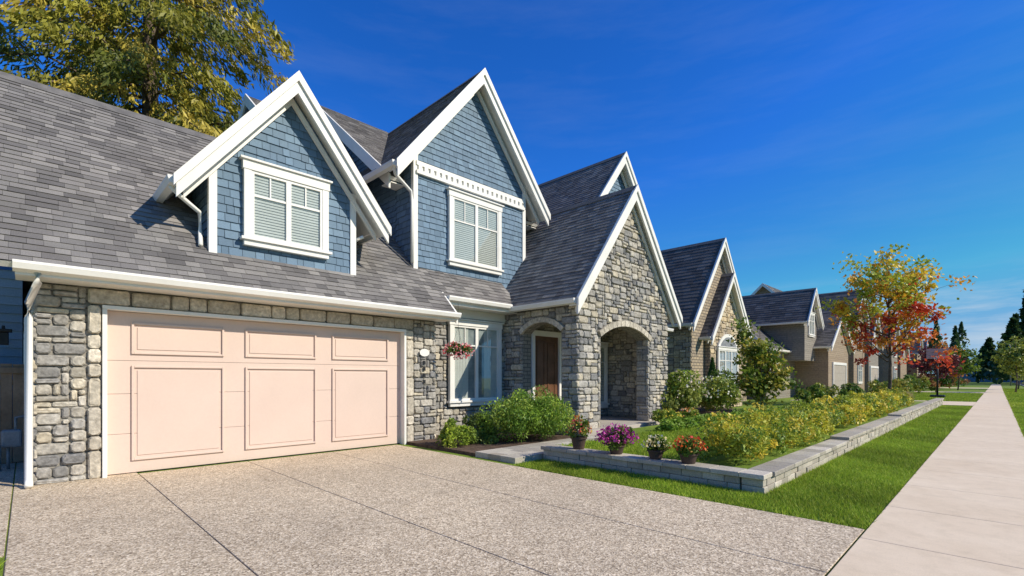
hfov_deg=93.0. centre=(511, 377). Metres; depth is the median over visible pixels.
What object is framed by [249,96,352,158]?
front shingles
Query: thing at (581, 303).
porch rake
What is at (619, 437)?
flower pot
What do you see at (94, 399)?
door quoins
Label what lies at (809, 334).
windowa trim
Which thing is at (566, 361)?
porch side stone
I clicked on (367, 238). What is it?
dormer gutter
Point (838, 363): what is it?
garage trim
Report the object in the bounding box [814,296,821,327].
gablea soffit
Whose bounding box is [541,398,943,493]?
retaining wall
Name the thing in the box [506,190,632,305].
roof
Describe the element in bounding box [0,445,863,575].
driveway
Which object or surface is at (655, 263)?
porch soffit
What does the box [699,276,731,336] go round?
roof
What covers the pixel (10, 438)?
gas meter
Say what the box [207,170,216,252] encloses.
dormer corner board
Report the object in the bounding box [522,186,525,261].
tall gable corner board
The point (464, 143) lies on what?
tall gable shakes
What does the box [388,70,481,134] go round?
tall gable ridge cap
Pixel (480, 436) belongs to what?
shrub
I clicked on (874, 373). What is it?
garage door
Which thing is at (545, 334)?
entry door frame
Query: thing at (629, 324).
porch arch stones
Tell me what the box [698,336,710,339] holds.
gableb gutter
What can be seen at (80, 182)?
garage front shingles
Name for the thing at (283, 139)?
dormer shakes
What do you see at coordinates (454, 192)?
tall gable window trim
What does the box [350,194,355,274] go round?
dormer corner board
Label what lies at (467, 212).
tall gable window blinds
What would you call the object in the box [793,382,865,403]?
garden shrubs
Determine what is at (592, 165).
gable ridge cap
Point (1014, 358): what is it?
street tree
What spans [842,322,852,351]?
gableb soffit
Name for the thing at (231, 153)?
dormer frieze
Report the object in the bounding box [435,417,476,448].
boxwood shrub
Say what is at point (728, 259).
gablea rake
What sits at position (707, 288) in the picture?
gablea rake drip
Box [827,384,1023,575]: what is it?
sidewalk
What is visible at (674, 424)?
border hedge
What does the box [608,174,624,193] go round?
gable shakes
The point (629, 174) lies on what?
gable rake
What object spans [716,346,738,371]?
windowa trim
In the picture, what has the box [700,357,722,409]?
conical evergreen
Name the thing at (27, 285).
garage back deck
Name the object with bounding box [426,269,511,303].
front shingles
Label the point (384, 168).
tall gable gutter
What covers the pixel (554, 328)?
porch back stone
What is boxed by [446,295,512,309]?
gutter
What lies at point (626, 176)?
gable soffit
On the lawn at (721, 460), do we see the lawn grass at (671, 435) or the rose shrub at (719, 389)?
the lawn grass at (671, 435)
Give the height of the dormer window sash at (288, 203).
1.160 m
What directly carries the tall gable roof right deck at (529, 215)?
on the front deck at (393, 178)
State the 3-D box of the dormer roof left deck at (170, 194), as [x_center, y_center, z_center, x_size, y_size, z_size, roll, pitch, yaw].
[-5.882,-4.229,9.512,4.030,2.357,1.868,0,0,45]
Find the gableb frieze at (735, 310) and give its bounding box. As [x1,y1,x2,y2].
[730,291,745,344]
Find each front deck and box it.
[0,260,11,266]
[391,176,537,226]
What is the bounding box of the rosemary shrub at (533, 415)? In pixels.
[476,385,575,442]
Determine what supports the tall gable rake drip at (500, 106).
attached to the tall gable rake at (513, 146)
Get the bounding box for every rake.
[176,82,297,196]
[238,94,255,119]
[298,81,388,243]
[322,109,390,187]
[397,76,483,174]
[441,291,457,323]
[483,76,548,225]
[577,190,636,313]
[599,156,625,195]
[625,159,634,185]
[636,193,680,328]
[693,241,724,331]
[711,273,733,344]
[725,243,733,272]
[733,278,750,338]
[751,283,773,294]
[807,291,815,325]
[816,292,822,329]
[831,318,841,350]
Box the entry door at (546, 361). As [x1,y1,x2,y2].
[535,336,557,404]
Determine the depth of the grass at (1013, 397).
35.07 m
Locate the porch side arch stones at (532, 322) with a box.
[518,317,564,334]
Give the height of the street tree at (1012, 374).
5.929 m
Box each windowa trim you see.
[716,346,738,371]
[808,312,815,337]
[857,364,862,383]
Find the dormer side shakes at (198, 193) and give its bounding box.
[190,179,206,243]
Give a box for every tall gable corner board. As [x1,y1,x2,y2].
[411,155,417,268]
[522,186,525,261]
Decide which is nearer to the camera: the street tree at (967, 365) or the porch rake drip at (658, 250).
the porch rake drip at (658, 250)
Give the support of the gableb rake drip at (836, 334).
attached to the wall at (810, 373)
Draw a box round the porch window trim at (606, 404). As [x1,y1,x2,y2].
[600,342,609,407]
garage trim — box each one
[832,362,846,397]
[870,366,878,383]
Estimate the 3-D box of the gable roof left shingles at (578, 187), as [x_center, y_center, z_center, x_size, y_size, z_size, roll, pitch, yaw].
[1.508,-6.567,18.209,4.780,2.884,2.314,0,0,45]
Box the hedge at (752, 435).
[695,399,840,465]
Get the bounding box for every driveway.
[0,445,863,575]
[792,399,975,405]
[914,391,1022,393]
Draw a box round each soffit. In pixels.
[15,275,452,321]
[294,94,382,237]
[382,181,535,230]
[450,302,516,314]
[479,85,544,221]
[622,165,631,186]
[634,202,676,322]
[722,248,730,272]
[731,284,747,344]
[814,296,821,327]
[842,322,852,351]
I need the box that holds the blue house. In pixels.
[0,266,23,458]
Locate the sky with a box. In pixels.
[0,0,1023,375]
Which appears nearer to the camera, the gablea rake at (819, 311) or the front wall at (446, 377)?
the front wall at (446, 377)
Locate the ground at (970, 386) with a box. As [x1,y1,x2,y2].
[0,382,1023,575]
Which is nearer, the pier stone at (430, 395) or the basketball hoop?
the pier stone at (430, 395)
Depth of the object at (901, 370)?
61.48 m
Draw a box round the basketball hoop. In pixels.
[926,348,948,396]
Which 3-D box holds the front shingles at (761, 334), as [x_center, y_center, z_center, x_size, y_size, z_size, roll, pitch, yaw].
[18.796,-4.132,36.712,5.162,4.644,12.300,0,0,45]
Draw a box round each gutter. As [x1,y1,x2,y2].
[12,259,461,318]
[152,174,175,202]
[358,234,377,244]
[362,159,395,183]
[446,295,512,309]
[509,298,576,312]
[667,323,692,327]
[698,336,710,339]
[755,321,806,326]
[771,349,791,352]
[813,346,830,348]
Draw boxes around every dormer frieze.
[183,98,292,197]
[291,99,375,240]
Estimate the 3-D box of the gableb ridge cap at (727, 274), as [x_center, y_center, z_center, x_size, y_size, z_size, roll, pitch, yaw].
[8.192,-4.838,24.901,6.170,0.154,0.240,0,0,45]
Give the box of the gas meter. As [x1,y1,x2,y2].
[0,415,23,470]
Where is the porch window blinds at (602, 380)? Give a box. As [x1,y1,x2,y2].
[600,348,603,401]
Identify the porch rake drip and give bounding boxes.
[577,184,637,304]
[637,185,682,322]
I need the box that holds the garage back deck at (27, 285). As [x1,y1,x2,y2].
[23,281,32,319]
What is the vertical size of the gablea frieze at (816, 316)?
2.376 m
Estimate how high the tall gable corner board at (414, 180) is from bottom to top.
3.019 m
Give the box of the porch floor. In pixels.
[524,416,659,435]
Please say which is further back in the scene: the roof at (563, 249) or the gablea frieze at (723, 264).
the gablea frieze at (723, 264)
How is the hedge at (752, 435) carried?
on the lawn at (721, 460)
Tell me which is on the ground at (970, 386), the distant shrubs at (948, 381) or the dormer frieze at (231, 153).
the distant shrubs at (948, 381)
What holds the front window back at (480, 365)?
attached to the front window trim at (476, 323)
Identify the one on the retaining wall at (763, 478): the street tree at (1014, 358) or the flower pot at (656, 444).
the flower pot at (656, 444)
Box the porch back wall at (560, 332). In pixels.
[536,327,607,416]
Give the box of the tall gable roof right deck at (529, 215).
[415,90,534,219]
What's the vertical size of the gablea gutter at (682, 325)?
0.130 m
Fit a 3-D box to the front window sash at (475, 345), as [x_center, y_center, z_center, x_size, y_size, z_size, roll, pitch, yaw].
[-0.908,-0.360,12.398,0.050,1.860,1.529,0,0,45]
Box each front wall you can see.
[36,282,433,480]
[434,318,503,431]
[566,226,665,427]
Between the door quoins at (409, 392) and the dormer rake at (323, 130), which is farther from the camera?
the door quoins at (409, 392)
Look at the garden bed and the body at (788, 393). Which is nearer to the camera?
the garden bed
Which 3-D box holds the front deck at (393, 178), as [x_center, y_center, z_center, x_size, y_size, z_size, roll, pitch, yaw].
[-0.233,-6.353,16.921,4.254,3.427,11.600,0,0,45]
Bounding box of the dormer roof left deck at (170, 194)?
[165,186,175,199]
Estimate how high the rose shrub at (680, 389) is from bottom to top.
1.363 m
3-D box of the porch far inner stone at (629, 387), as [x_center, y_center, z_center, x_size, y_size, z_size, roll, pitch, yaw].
[3.584,-0.194,15.039,1.494,2.741,0.083,0,0,45]
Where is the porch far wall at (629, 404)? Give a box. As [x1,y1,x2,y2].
[608,330,636,417]
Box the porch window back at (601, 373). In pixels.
[600,349,603,400]
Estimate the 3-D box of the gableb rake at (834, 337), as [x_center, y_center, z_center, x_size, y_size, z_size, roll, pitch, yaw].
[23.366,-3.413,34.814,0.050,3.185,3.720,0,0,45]
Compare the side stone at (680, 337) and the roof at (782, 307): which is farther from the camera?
the roof at (782, 307)
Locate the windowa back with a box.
[720,351,735,379]
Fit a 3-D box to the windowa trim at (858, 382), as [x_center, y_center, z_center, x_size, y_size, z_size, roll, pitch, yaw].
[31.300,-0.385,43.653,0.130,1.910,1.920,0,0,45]
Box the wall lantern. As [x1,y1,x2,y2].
[0,325,11,344]
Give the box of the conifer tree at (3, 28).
[0,22,50,72]
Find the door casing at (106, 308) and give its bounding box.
[102,305,405,477]
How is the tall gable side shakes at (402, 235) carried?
attached to the garage body
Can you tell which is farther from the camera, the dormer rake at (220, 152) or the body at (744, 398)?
the body at (744, 398)
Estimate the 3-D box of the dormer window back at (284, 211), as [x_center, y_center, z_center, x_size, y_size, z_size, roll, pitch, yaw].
[-4.083,-2.990,8.835,0.020,1.160,1.240,0,0,45]
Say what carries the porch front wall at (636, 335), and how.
on the ground at (970, 386)
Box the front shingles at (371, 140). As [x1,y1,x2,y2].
[320,105,536,223]
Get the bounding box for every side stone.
[30,283,36,484]
[503,305,578,429]
[666,332,691,407]
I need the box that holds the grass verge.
[0,405,1023,572]
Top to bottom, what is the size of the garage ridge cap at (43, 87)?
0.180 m
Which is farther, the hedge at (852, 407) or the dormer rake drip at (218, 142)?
the hedge at (852, 407)
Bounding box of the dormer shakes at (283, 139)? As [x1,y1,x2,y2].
[217,97,352,273]
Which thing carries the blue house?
on the ground at (970, 386)
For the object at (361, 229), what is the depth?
10.35 m
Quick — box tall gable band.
[416,160,524,210]
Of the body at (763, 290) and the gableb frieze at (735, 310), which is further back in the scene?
the body at (763, 290)
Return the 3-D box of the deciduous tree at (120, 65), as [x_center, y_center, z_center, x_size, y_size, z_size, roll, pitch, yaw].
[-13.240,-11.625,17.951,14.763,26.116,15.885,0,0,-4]
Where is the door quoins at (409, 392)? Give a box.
[406,330,413,441]
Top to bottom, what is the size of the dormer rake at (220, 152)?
2.695 m
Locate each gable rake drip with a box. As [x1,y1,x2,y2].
[396,68,484,166]
[484,68,550,219]
[599,151,626,196]
[626,154,658,244]
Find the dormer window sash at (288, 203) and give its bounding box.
[252,170,321,249]
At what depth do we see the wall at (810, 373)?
34.90 m
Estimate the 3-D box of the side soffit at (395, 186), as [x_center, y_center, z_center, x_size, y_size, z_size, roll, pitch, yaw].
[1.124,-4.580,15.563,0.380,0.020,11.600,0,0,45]
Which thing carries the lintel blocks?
attached to the garage front wall at (86, 377)
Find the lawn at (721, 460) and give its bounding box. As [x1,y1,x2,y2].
[567,401,925,468]
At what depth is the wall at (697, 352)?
21.50 m
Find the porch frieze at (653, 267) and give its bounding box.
[632,206,673,326]
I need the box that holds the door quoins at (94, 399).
[87,305,101,478]
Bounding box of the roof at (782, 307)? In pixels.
[742,290,814,324]
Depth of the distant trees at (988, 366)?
120.20 m
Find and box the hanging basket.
[442,327,474,359]
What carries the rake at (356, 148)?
attached to the front deck at (393, 178)
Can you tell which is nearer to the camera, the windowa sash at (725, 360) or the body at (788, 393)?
the windowa sash at (725, 360)
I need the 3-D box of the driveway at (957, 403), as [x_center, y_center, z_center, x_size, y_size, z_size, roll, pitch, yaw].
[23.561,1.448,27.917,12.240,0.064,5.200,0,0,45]
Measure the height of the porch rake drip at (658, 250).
3.477 m
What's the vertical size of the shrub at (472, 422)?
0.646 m
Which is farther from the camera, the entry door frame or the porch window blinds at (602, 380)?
the porch window blinds at (602, 380)
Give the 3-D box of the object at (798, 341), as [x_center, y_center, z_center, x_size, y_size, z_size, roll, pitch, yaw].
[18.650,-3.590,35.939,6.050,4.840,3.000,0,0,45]
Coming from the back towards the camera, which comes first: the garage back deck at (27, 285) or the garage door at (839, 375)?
the garage door at (839, 375)
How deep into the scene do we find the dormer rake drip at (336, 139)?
9.23 m
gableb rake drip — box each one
[712,272,734,340]
[734,275,753,342]
[832,321,840,347]
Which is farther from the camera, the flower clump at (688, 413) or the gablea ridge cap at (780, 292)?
the gablea ridge cap at (780, 292)
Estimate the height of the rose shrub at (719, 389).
1.281 m
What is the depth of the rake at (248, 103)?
13.64 m
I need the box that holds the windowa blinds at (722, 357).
[720,351,735,378]
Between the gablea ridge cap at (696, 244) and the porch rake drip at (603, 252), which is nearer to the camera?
the porch rake drip at (603, 252)
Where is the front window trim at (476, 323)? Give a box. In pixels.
[447,318,504,406]
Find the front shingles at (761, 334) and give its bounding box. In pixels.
[748,319,787,349]
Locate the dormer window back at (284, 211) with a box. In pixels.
[255,176,318,245]
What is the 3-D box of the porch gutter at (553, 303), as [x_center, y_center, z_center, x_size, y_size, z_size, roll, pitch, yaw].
[-0.491,-1.759,13.036,5.470,0.130,0.120,0,0,45]
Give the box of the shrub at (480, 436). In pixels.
[470,428,498,444]
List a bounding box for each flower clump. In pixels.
[651,408,682,422]
[677,407,699,418]
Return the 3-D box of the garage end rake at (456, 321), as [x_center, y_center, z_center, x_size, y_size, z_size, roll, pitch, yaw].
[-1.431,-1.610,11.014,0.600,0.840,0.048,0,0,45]
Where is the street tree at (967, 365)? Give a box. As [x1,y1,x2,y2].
[938,340,984,389]
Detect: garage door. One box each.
[107,311,399,474]
[834,365,845,396]
[871,368,877,389]
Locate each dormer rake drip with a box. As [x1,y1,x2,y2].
[173,71,298,184]
[299,71,391,235]
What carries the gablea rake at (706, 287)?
attached to the wall at (697, 352)
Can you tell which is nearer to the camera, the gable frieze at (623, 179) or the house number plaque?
the house number plaque
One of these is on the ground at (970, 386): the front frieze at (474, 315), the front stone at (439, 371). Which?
the front stone at (439, 371)
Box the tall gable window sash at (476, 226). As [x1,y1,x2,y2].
[453,196,498,268]
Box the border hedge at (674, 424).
[655,405,791,430]
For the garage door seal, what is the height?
0.010 m
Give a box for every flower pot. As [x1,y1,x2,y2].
[565,414,591,449]
[594,422,638,454]
[641,434,671,459]
[668,435,707,463]
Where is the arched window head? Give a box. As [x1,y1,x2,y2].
[717,334,736,346]
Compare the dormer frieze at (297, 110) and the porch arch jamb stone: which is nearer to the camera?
the dormer frieze at (297, 110)
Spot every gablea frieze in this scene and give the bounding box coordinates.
[721,256,726,273]
[813,304,818,329]
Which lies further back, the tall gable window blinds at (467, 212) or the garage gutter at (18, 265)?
the tall gable window blinds at (467, 212)
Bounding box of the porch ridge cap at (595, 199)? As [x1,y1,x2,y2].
[550,185,635,214]
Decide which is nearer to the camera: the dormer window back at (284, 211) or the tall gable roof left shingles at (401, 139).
the dormer window back at (284, 211)
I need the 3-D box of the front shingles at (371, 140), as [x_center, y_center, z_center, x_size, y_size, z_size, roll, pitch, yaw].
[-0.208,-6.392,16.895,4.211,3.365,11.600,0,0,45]
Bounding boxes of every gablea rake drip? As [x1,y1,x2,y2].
[694,237,725,326]
[725,239,750,330]
[808,288,816,322]
[816,291,823,326]
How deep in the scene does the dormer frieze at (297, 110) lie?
9.39 m
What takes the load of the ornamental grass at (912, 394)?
on the lawn at (721, 460)
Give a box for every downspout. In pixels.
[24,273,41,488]
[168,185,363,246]
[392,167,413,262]
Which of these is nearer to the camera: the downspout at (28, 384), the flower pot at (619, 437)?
the downspout at (28, 384)
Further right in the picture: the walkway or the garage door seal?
the walkway
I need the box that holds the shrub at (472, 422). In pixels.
[462,411,496,435]
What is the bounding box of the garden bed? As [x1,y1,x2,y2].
[406,407,748,455]
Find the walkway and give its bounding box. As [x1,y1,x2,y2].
[475,434,604,463]
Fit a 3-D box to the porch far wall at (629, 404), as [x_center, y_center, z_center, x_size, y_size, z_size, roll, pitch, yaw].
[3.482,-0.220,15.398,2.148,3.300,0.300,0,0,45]
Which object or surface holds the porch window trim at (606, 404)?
attached to the porch back wall at (560, 332)
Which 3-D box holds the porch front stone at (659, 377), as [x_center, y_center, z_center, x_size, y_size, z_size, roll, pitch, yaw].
[3.098,-1.716,12.953,0.084,6.284,4.354,0,0,45]
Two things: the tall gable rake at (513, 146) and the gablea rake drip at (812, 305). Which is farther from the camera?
the gablea rake drip at (812, 305)
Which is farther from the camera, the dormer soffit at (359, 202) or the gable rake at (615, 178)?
the gable rake at (615, 178)
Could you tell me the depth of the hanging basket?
10.98 m
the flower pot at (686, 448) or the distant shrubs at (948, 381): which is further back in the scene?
the distant shrubs at (948, 381)
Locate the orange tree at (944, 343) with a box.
[925,340,966,376]
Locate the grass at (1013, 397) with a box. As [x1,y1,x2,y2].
[876,388,1023,406]
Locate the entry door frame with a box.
[531,330,560,399]
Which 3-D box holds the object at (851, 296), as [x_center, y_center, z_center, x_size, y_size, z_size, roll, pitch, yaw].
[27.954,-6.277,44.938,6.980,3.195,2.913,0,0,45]
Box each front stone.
[434,322,504,434]
[577,205,667,428]
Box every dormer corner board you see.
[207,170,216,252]
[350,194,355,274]
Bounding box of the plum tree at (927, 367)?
[908,344,967,391]
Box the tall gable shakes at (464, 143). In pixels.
[418,94,521,288]
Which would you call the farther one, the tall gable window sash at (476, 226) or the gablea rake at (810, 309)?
the gablea rake at (810, 309)
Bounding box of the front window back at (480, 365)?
[455,328,483,398]
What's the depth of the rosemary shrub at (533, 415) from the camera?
10.25 m
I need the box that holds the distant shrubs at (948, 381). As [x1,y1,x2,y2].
[903,371,969,390]
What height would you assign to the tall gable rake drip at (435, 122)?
3.323 m
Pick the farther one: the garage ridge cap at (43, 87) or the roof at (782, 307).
the roof at (782, 307)
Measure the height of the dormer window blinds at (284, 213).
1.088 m
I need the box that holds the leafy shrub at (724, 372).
[703,367,739,410]
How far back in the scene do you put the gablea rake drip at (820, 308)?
34.25 m
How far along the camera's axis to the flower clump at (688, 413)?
13.58 m
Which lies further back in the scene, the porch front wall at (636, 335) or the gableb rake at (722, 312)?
the gableb rake at (722, 312)
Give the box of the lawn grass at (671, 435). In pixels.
[555,402,821,460]
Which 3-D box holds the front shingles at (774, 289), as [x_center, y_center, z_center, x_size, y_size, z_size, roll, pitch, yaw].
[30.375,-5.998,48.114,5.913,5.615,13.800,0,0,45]
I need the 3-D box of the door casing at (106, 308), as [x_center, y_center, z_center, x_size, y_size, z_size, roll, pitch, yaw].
[-4.091,0.202,8.687,0.210,2.457,4.985,0,0,45]
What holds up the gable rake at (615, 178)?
attached to the left deck of far gable roof
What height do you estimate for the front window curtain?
1.760 m
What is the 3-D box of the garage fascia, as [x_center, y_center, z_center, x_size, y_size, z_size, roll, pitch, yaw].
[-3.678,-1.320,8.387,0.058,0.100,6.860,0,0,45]
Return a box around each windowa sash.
[719,350,737,378]
[810,315,813,334]
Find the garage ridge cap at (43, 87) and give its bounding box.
[0,71,216,140]
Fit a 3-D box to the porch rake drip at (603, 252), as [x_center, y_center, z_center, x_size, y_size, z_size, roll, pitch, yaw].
[2.412,-3.386,11.957,0.038,3.477,2.580,0,0,45]
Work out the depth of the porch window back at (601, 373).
15.26 m
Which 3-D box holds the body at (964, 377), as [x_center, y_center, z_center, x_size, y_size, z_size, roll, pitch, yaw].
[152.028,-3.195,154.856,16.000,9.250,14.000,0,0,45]
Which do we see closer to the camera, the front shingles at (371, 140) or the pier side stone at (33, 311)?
the pier side stone at (33, 311)
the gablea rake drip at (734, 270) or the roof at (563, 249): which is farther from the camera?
the gablea rake drip at (734, 270)
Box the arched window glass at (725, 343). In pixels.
[721,337,736,347]
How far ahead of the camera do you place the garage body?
8.39 m
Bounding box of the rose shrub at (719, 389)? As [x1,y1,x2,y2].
[697,375,742,411]
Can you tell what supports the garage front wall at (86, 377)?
on the ground at (970, 386)
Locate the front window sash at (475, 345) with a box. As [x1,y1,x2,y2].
[453,325,498,400]
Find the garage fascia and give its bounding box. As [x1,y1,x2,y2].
[15,271,455,320]
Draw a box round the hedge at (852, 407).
[798,387,914,426]
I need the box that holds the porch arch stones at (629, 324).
[597,321,651,341]
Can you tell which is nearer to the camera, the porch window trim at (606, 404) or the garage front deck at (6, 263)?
the garage front deck at (6, 263)
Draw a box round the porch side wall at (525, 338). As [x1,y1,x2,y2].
[504,305,565,426]
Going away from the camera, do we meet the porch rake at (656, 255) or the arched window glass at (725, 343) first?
the porch rake at (656, 255)
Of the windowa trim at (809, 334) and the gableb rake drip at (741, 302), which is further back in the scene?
the windowa trim at (809, 334)
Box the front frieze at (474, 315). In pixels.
[455,309,505,322]
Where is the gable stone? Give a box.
[710,291,742,407]
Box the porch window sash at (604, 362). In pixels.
[600,346,605,403]
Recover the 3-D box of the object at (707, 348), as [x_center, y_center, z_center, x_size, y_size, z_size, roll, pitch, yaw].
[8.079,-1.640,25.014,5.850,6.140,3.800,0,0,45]
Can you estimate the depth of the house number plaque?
10.69 m
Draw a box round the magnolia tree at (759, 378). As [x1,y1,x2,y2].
[726,312,802,408]
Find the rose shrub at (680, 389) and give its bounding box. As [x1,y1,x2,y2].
[660,369,711,411]
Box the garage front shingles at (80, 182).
[0,78,454,311]
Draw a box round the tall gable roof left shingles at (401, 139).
[359,76,475,176]
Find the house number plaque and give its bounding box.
[420,349,428,355]
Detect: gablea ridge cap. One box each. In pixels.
[661,238,724,252]
[742,288,815,297]
[818,289,861,294]
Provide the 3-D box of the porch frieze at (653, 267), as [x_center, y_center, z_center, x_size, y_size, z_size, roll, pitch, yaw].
[4.038,-3.134,13.852,0.060,3.192,2.400,0,0,45]
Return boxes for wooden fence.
[0,364,34,462]
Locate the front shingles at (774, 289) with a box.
[765,284,782,291]
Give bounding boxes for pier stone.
[34,283,85,484]
[413,320,435,440]
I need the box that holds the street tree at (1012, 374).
[1000,340,1023,388]
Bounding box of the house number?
[423,361,425,383]
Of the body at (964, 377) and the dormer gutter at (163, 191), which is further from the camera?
the body at (964, 377)
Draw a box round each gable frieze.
[398,91,477,174]
[476,90,538,224]
[620,170,627,187]
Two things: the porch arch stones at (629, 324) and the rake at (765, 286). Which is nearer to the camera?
the porch arch stones at (629, 324)
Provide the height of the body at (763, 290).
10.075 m
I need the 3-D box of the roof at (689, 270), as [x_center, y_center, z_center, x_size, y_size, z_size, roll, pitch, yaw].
[6.652,-4.391,23.566,5.880,4.162,3.264,0,0,45]
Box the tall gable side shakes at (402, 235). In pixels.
[369,163,410,261]
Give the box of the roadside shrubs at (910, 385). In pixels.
[868,376,930,392]
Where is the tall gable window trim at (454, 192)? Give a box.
[446,187,503,275]
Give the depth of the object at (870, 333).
46.21 m
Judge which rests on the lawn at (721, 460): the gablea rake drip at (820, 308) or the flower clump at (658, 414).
the flower clump at (658, 414)
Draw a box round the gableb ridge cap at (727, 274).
[721,273,732,276]
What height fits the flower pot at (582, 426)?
0.593 m
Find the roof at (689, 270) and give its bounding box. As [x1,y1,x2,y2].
[661,241,722,324]
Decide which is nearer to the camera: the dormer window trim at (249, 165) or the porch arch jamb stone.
the dormer window trim at (249, 165)
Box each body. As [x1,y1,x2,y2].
[111,360,393,472]
[742,351,746,400]
[747,339,794,399]
[755,287,770,294]
[957,359,1023,381]
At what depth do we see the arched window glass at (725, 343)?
22.76 m
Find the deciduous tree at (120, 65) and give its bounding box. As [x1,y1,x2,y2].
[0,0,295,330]
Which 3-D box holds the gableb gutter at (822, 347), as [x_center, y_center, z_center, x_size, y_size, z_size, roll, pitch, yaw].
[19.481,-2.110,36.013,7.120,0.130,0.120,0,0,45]
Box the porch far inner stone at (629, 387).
[608,328,636,415]
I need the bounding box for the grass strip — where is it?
[513,437,940,529]
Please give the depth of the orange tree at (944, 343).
70.72 m
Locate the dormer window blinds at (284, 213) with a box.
[255,175,318,246]
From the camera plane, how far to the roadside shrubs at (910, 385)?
36.67 m
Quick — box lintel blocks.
[88,288,412,329]
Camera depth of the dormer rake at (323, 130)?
9.25 m
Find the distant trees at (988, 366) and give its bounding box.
[928,291,1023,383]
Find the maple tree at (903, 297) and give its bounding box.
[815,244,976,390]
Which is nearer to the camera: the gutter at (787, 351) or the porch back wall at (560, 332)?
the porch back wall at (560, 332)
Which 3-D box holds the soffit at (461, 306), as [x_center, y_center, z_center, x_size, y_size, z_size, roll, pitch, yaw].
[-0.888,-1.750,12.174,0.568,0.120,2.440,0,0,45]
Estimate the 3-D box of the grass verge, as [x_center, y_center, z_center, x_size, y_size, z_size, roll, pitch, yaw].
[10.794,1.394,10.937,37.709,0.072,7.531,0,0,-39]
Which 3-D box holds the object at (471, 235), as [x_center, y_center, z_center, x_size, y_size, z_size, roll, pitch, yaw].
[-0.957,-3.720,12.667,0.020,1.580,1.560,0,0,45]
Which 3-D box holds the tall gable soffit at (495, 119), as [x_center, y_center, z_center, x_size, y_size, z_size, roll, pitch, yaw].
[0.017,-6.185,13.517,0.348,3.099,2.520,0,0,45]
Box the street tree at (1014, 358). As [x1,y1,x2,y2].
[990,335,1023,391]
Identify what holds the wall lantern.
attached to the blue house
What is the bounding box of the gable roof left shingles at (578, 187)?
[539,155,622,211]
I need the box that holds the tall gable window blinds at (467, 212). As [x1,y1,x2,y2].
[454,199,495,266]
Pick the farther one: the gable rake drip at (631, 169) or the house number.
the gable rake drip at (631, 169)
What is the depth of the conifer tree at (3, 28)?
17.70 m
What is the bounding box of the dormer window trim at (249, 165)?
[239,154,332,259]
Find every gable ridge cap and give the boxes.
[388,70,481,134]
[538,152,624,186]
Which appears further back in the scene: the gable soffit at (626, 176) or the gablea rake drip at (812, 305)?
the gablea rake drip at (812, 305)
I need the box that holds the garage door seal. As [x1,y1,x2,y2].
[107,443,398,475]
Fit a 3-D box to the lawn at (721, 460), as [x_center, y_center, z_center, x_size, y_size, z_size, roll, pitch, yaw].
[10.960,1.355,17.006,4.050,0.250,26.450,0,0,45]
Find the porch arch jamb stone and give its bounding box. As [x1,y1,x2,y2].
[636,340,648,420]
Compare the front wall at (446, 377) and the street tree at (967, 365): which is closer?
the front wall at (446, 377)
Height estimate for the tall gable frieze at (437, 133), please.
3.048 m
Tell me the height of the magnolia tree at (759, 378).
3.721 m
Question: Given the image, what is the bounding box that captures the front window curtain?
[455,327,496,397]
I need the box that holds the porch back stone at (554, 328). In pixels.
[537,323,608,414]
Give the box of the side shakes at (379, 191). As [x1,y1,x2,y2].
[341,141,395,239]
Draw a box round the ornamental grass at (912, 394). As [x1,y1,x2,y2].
[900,391,916,404]
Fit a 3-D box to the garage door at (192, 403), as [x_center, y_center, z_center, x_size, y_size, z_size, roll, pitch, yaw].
[-4.136,0.220,8.733,0.080,2.376,4.876,0,0,45]

